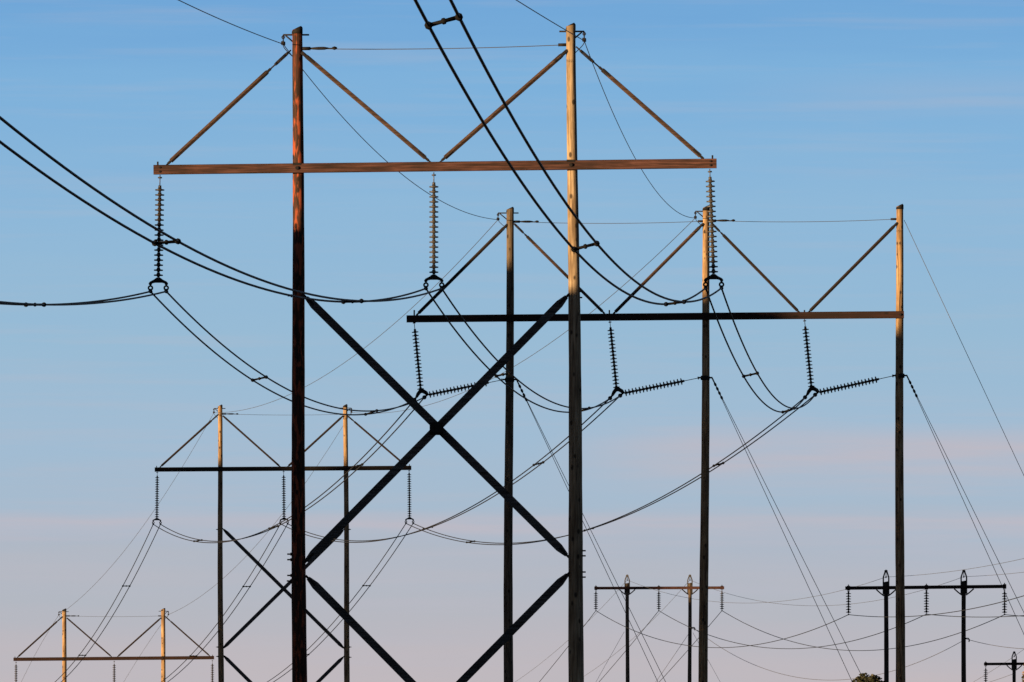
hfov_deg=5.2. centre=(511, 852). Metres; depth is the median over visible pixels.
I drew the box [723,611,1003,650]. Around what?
power cable
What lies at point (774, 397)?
conductor bundle
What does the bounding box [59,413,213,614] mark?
shield wire
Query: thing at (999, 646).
cable
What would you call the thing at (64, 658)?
transmission pylon
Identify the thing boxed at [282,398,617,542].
conductor bundle
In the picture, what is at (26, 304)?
conductor bundle
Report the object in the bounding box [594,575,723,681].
pylon
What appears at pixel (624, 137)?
shield wire
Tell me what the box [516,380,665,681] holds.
guy wire
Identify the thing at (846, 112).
sky
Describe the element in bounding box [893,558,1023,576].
shield wire
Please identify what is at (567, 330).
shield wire
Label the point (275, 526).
conductor bundle
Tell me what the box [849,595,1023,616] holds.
power cable
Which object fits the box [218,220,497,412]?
shield wire
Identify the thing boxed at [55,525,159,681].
conductor bundle
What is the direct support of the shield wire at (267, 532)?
attached to the transmission pylon at (220, 469)
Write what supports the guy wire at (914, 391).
attached to the angle pylon at (510, 317)
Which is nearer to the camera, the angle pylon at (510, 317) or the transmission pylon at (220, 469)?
the angle pylon at (510, 317)
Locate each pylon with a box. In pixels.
[13,608,213,681]
[148,23,723,681]
[152,404,413,681]
[406,204,906,681]
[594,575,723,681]
[845,570,1006,681]
[984,651,1023,681]
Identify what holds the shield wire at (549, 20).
attached to the transmission pylon at (572, 165)
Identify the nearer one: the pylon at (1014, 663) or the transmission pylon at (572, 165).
the transmission pylon at (572, 165)
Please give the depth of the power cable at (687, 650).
805.92 m
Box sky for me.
[0,0,1023,681]
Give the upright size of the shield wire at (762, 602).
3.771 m
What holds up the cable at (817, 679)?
hanging from the pylon at (689, 587)
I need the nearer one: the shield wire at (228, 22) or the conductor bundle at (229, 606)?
the shield wire at (228, 22)
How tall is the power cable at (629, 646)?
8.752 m
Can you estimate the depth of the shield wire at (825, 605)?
696.43 m
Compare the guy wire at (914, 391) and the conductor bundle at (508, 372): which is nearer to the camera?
the conductor bundle at (508, 372)
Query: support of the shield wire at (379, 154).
attached to the transmission pylon at (572, 165)
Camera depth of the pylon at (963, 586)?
628.64 m
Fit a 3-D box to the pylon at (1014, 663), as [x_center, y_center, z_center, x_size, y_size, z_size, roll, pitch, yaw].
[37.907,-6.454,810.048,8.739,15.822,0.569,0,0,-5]
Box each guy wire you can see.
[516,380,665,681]
[712,377,864,681]
[904,220,1023,474]
[906,375,1023,633]
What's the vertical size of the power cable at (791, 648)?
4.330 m
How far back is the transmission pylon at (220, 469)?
723.61 m
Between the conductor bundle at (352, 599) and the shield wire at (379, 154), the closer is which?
the shield wire at (379, 154)
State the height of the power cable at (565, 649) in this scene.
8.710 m
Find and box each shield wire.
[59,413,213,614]
[168,413,350,614]
[178,0,282,43]
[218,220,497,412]
[284,45,497,219]
[352,219,693,412]
[516,0,583,40]
[517,586,621,680]
[585,43,692,217]
[628,577,884,602]
[691,578,958,605]
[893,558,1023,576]
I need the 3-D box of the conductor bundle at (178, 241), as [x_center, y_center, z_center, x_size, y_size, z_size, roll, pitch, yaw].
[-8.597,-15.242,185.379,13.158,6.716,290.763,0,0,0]
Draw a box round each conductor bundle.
[0,116,441,303]
[0,291,165,306]
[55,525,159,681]
[151,292,424,415]
[153,399,422,542]
[162,525,286,681]
[267,524,412,681]
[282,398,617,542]
[406,396,812,544]
[414,0,721,305]
[426,290,619,412]
[706,290,814,413]
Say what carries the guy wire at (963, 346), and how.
attached to the angle pylon at (510, 317)
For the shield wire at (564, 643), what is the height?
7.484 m
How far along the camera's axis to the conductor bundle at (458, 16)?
200.17 m
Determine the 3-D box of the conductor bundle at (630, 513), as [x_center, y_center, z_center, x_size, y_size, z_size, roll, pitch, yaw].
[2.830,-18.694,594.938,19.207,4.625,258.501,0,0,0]
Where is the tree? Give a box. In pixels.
[852,673,883,681]
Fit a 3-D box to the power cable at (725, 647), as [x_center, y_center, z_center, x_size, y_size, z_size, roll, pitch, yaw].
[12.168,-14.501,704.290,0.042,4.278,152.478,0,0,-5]
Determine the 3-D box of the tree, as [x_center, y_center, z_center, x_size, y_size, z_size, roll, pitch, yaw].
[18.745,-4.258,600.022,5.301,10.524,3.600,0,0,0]
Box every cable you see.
[539,611,595,681]
[597,611,847,647]
[599,612,657,681]
[659,611,721,681]
[660,611,925,648]
[694,628,959,679]
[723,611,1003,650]
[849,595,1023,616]
[927,614,1023,616]
[967,639,1023,648]
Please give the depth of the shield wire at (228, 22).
308.06 m
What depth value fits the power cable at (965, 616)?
612.10 m
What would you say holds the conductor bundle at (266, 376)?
hanging from the transmission pylon at (572, 165)
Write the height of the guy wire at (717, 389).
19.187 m

